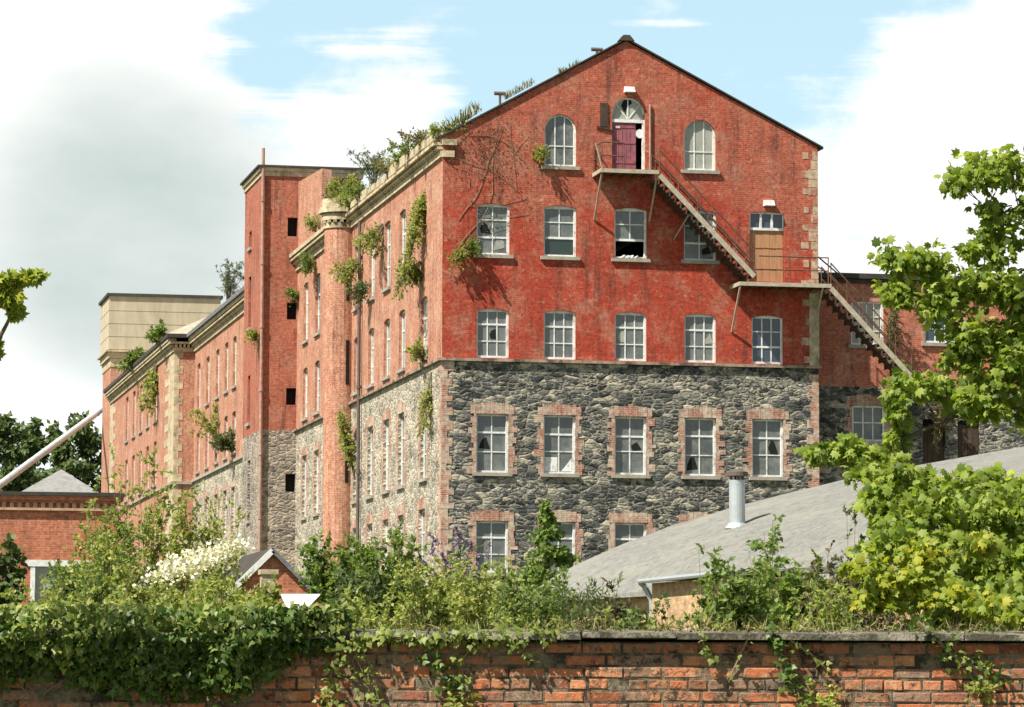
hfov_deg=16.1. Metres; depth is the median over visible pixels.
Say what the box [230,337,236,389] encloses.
window
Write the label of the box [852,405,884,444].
window
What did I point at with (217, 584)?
shrub
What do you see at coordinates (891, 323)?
wall plant
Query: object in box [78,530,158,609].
shrub
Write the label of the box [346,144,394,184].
buddleia
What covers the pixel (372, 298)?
window
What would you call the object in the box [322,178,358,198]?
wall plant
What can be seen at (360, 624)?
shrub
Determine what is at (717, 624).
shrub
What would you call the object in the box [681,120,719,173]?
window
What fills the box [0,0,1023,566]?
sky
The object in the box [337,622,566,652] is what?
ivy strand
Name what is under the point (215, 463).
window
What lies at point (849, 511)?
shrub
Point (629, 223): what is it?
window
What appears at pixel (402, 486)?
window
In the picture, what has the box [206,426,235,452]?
wall plant
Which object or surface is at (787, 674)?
ivy strand
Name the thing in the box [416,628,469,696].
ivy strand
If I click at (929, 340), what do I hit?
window
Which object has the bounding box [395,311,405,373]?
window
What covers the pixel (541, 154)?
wall plant
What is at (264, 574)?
gate post
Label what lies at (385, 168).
wall plant
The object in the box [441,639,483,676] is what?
ivy strand
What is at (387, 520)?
window
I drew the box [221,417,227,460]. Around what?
window
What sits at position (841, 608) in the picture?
shrub
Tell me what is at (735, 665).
ivy strand
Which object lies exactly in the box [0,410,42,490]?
distant tree
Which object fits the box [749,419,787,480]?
window
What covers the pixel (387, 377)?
window
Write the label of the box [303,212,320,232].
wall plant
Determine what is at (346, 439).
wall plant
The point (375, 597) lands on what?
shrub
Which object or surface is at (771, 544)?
shrub
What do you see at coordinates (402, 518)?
window
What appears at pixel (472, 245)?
wall plant
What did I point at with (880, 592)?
sycamore
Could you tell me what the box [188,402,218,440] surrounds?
wall plant
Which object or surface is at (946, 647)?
ivy strand
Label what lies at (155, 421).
window
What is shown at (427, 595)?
shrub
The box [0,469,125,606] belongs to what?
brick building
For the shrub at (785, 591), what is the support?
on the ground
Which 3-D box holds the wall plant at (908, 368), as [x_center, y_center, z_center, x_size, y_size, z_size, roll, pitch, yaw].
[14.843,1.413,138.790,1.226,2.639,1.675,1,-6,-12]
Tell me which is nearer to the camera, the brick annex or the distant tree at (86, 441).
the brick annex
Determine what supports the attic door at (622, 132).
in the mill building at (605, 379)
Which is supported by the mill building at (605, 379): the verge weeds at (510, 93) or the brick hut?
the verge weeds at (510, 93)
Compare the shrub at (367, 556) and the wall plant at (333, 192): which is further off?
the wall plant at (333, 192)
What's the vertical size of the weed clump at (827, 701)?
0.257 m
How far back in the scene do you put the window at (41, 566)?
116.88 m
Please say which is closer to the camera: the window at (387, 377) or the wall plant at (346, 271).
the window at (387, 377)
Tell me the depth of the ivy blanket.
21.35 m
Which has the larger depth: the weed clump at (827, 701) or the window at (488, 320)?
the window at (488, 320)
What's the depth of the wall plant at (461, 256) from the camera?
134.63 m
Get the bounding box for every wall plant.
[114,346,144,372]
[137,362,158,416]
[144,317,168,346]
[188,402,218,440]
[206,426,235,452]
[214,258,243,299]
[243,327,259,352]
[283,286,298,307]
[298,249,316,278]
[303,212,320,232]
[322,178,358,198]
[322,179,364,197]
[326,173,359,197]
[327,193,357,209]
[328,255,362,297]
[335,408,356,479]
[340,180,370,201]
[345,279,371,305]
[351,222,383,259]
[370,158,392,179]
[382,148,412,166]
[386,131,426,158]
[390,187,426,300]
[394,259,421,288]
[396,123,443,146]
[404,334,426,368]
[415,372,432,439]
[428,120,451,141]
[445,242,471,271]
[461,234,485,257]
[529,143,550,172]
[881,305,905,363]
[886,358,913,406]
[926,401,957,444]
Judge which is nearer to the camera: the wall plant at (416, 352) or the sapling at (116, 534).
the sapling at (116, 534)
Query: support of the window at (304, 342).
in the mill building at (605, 379)
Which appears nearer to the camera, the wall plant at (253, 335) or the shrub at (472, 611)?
the shrub at (472, 611)
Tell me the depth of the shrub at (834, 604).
33.02 m
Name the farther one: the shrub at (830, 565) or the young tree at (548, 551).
the young tree at (548, 551)
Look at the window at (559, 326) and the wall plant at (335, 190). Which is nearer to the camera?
the window at (559, 326)
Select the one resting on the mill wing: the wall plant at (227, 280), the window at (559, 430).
the wall plant at (227, 280)
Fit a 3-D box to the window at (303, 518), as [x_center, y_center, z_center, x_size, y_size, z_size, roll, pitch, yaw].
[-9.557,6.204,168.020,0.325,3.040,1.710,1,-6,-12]
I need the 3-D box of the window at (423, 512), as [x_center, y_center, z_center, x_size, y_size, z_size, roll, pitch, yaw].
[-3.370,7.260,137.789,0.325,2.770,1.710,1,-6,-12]
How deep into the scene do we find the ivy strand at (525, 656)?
21.42 m
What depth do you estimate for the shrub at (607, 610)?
33.17 m
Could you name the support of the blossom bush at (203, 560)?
on the ground
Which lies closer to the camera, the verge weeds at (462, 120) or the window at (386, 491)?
the verge weeds at (462, 120)
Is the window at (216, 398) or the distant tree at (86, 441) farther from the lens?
the distant tree at (86, 441)
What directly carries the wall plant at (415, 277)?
attached to the mill building at (605, 379)
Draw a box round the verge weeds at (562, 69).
[557,60,580,74]
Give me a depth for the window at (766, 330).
137.29 m
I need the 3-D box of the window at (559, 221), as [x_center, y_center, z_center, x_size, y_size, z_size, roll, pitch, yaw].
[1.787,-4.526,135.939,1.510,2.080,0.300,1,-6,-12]
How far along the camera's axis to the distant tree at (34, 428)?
329.87 m
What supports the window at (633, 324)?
in the mill building at (605, 379)
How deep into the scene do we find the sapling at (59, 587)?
56.13 m
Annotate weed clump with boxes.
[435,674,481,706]
[803,677,844,706]
[962,659,998,704]
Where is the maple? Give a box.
[0,267,51,360]
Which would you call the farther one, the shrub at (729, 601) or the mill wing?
the mill wing
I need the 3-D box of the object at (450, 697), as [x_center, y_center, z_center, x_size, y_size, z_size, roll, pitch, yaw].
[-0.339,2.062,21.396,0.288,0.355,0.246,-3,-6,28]
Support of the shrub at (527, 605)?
on the ground
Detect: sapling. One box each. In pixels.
[40,561,83,603]
[62,476,118,598]
[96,442,154,579]
[101,512,172,604]
[124,445,185,613]
[149,479,205,610]
[185,493,235,604]
[207,505,253,604]
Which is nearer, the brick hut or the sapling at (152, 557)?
the sapling at (152, 557)
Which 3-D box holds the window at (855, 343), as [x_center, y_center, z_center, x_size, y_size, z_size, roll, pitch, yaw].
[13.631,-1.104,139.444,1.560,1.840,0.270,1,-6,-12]
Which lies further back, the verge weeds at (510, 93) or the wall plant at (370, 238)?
the wall plant at (370, 238)
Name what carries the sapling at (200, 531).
on the ground
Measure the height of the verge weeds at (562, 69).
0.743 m
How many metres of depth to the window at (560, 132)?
136.35 m
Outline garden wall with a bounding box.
[0,628,1023,706]
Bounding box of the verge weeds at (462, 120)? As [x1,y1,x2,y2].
[439,100,481,135]
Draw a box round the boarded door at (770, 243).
[750,230,782,281]
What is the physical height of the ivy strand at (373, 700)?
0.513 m
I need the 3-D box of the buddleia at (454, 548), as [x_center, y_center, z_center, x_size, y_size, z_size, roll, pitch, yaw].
[-0.959,4.446,61.952,1.525,2.965,2.037,1,-6,-12]
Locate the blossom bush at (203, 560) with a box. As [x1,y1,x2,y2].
[132,531,254,615]
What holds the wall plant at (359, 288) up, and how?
on the mill building at (605, 379)
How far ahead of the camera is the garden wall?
21.48 m
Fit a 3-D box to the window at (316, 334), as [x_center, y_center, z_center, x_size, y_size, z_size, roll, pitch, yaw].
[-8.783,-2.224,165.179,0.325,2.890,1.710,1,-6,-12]
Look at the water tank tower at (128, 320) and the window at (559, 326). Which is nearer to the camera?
the window at (559, 326)
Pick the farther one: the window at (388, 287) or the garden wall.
the window at (388, 287)
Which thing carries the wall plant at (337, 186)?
on the mill building at (605, 379)
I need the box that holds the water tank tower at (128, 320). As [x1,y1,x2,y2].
[97,293,222,492]
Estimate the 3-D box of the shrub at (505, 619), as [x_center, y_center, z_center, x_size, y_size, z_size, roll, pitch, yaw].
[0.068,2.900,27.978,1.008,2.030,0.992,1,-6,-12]
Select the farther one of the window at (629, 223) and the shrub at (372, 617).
the window at (629, 223)
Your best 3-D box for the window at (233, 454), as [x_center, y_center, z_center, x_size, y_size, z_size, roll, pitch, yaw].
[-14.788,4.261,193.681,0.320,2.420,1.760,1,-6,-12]
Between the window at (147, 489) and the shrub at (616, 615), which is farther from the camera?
the window at (147, 489)
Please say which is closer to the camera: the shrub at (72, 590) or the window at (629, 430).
the shrub at (72, 590)
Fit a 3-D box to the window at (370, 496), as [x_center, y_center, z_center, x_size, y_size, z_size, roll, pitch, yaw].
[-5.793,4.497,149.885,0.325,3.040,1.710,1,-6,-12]
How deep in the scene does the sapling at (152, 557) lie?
62.18 m
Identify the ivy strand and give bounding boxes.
[312,635,349,706]
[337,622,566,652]
[340,631,388,706]
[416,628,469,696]
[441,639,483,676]
[495,629,539,665]
[698,631,719,665]
[727,634,753,679]
[766,623,817,706]
[788,640,832,675]
[909,616,1021,686]
[944,633,992,674]
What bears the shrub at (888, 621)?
on the ground
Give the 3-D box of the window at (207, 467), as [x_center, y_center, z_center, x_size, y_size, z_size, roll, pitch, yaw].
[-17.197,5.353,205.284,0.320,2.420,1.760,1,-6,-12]
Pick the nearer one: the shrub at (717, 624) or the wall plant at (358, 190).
the shrub at (717, 624)
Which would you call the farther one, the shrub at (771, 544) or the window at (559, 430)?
the window at (559, 430)
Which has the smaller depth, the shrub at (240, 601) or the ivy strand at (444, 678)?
the ivy strand at (444, 678)
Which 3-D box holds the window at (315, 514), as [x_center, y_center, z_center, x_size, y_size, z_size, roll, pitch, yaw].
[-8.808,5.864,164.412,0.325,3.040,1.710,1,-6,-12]
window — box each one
[26,560,92,605]
[137,452,141,495]
[144,448,148,491]
[152,398,156,424]
[194,434,199,474]
[203,429,208,469]
[204,358,209,406]
[213,361,218,400]
[213,425,218,465]
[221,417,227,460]
[222,348,227,394]
[229,413,235,456]
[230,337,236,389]
[299,456,306,520]
[300,368,307,422]
[301,284,307,345]
[311,451,318,516]
[312,275,319,337]
[312,361,319,416]
[351,276,357,312]
[364,427,373,499]
[365,329,373,389]
[366,235,374,303]
[380,319,389,381]
[380,420,389,494]
[381,221,390,293]
[386,520,387,555]
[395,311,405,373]
[395,414,404,489]
[396,210,405,283]
[399,516,403,582]
[417,297,427,363]
[417,407,426,482]
[422,509,425,580]
[472,521,508,575]
[473,204,513,258]
[473,414,511,475]
[477,309,508,357]
[540,206,579,260]
[540,415,579,476]
[541,115,579,169]
[543,522,574,574]
[544,310,574,359]
[611,208,650,262]
[611,416,650,478]
[615,312,645,360]
[615,523,645,546]
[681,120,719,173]
[681,210,719,263]
[681,418,719,479]
[684,314,714,362]
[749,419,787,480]
[752,316,782,363]
[848,302,887,348]
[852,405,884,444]
[921,318,954,345]
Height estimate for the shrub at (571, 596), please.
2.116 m
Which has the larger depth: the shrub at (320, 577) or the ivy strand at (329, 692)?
the shrub at (320, 577)
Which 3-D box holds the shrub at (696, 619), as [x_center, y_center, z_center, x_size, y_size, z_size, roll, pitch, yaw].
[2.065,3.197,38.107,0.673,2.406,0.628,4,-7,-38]
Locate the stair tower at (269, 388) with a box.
[240,148,364,568]
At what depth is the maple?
19.97 m
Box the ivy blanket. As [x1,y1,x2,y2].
[0,597,355,706]
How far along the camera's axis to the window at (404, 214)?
144.07 m
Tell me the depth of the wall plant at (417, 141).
138.02 m
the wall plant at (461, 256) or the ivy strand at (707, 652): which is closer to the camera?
the ivy strand at (707, 652)
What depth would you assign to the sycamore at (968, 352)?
25.43 m
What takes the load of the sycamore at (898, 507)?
on the ground
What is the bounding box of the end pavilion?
[103,317,205,604]
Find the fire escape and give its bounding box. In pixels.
[592,141,911,376]
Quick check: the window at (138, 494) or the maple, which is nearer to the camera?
the maple
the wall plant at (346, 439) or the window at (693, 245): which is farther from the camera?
the wall plant at (346, 439)
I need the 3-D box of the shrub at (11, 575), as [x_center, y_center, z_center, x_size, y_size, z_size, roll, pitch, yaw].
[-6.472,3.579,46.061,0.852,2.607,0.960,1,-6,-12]
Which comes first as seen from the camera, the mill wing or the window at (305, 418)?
the window at (305, 418)
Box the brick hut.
[196,548,310,607]
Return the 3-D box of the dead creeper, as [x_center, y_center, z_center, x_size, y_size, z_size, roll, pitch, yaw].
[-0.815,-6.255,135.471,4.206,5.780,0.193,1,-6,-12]
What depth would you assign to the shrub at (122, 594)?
34.04 m
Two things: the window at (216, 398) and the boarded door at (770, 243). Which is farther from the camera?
the window at (216, 398)
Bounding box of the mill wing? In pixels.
[187,286,243,593]
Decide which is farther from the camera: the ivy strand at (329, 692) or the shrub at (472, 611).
the shrub at (472, 611)
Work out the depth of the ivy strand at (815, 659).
21.44 m
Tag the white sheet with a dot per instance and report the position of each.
(307, 599)
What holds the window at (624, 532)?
in the mill building at (605, 379)
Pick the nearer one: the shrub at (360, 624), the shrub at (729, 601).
the shrub at (360, 624)
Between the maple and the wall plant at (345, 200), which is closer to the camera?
the maple
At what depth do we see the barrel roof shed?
70.59 m
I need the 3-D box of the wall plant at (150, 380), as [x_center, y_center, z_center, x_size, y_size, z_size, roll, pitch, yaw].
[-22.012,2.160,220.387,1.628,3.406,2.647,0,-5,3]
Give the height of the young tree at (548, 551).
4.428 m
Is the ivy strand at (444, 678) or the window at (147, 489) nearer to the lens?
the ivy strand at (444, 678)
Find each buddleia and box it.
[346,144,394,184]
[417,525,490,619]
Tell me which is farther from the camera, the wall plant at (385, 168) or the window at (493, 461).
the wall plant at (385, 168)
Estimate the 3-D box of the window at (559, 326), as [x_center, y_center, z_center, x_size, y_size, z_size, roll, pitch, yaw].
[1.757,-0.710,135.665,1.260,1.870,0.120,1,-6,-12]
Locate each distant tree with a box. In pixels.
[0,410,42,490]
[13,416,71,480]
[48,410,101,492]
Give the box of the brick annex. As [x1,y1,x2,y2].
[818,256,1023,484]
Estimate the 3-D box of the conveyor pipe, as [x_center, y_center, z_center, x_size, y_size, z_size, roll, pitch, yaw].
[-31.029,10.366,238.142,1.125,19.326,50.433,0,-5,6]
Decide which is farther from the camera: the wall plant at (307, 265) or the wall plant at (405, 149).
the wall plant at (307, 265)
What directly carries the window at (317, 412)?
in the mill building at (605, 379)
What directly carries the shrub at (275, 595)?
on the ground
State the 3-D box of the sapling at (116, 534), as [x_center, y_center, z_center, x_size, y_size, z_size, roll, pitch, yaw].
[-6.545,3.628,60.172,1.097,4.321,1.200,-2,-6,24]
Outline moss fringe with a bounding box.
[358,611,1023,636]
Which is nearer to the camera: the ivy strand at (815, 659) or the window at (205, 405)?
the ivy strand at (815, 659)
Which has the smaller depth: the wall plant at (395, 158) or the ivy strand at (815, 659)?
the ivy strand at (815, 659)
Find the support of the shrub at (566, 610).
on the ground
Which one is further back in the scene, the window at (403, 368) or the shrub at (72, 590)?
the window at (403, 368)
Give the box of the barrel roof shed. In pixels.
[527,447,1023,630]
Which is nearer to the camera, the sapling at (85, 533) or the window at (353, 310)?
the sapling at (85, 533)
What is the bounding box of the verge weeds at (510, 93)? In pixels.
[499,77,534,99]
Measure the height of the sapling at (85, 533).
3.747 m
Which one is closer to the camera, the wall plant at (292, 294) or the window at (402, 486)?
the window at (402, 486)
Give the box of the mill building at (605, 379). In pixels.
[289,35,823,613]
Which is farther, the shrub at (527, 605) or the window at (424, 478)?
the window at (424, 478)
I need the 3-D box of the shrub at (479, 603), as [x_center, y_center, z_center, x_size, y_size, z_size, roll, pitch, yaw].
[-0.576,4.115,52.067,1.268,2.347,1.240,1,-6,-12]
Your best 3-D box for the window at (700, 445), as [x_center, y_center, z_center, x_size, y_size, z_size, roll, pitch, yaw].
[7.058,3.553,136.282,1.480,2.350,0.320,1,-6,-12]
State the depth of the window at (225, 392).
198.05 m
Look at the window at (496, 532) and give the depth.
134.44 m
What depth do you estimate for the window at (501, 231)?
135.52 m
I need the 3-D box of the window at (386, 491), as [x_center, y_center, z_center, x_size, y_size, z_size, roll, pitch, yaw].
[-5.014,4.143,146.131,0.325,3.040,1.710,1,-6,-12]
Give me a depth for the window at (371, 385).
150.89 m
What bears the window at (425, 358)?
in the mill building at (605, 379)
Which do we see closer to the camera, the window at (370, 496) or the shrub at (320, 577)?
the shrub at (320, 577)
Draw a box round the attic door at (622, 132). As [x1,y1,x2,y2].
[612,122,635,168]
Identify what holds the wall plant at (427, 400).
on the mill building at (605, 379)
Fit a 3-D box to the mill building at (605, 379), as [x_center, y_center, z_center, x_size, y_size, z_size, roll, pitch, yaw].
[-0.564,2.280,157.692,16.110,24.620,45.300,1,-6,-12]
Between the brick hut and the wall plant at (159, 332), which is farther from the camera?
the wall plant at (159, 332)
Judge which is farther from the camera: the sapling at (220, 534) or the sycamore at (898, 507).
the sapling at (220, 534)
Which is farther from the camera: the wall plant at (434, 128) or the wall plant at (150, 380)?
the wall plant at (150, 380)
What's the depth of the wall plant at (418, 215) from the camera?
138.32 m
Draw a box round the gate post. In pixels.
[258,569,278,598]
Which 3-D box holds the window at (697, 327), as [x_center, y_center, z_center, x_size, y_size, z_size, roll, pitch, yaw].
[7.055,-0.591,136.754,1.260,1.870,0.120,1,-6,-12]
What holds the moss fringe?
on the garden wall
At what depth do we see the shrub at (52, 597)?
34.10 m
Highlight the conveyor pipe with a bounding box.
[0,406,101,488]
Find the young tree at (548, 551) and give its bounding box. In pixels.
[513,500,580,589]
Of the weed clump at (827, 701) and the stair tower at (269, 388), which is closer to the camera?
the weed clump at (827, 701)
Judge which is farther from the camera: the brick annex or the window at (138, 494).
the window at (138, 494)
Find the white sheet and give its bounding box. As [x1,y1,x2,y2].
[281,594,319,607]
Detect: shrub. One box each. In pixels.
[0,532,29,606]
[0,577,75,623]
[39,546,121,608]
[48,550,145,627]
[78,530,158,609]
[138,572,233,625]
[204,572,263,607]
[227,587,272,623]
[251,572,283,607]
[293,528,368,603]
[320,554,396,627]
[340,579,408,628]
[344,522,431,628]
[352,597,446,628]
[388,555,475,632]
[430,560,502,626]
[439,554,540,628]
[464,598,575,629]
[484,564,575,628]
[529,575,588,627]
[549,570,626,635]
[580,603,681,641]
[594,577,642,629]
[615,591,685,629]
[680,543,734,629]
[690,553,780,629]
[690,601,787,629]
[736,514,795,629]
[765,548,845,629]
[786,572,860,629]
[797,540,896,629]
[801,602,903,630]
[842,504,865,617]
[858,605,922,630]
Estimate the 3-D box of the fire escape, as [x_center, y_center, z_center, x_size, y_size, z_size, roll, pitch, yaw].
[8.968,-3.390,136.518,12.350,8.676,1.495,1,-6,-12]
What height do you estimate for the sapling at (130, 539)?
3.042 m
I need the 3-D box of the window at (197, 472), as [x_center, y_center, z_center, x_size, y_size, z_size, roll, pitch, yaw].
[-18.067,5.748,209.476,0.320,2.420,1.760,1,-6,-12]
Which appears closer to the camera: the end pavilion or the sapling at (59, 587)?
the sapling at (59, 587)
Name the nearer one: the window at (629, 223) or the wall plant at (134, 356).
the window at (629, 223)
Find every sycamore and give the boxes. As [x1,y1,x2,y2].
[792,143,1023,630]
[836,529,1023,630]
[839,451,1023,630]
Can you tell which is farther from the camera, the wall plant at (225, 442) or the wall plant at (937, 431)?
the wall plant at (225, 442)
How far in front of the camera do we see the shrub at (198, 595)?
35.95 m
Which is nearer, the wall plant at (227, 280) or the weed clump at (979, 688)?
the weed clump at (979, 688)
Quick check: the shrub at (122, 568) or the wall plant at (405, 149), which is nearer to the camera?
the shrub at (122, 568)
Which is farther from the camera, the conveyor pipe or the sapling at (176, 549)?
the conveyor pipe
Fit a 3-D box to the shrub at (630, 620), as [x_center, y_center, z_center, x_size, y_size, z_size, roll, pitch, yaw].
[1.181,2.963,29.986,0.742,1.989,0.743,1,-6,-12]
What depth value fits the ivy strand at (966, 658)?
21.43 m
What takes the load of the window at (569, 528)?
in the mill building at (605, 379)
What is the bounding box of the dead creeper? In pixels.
[437,112,544,260]

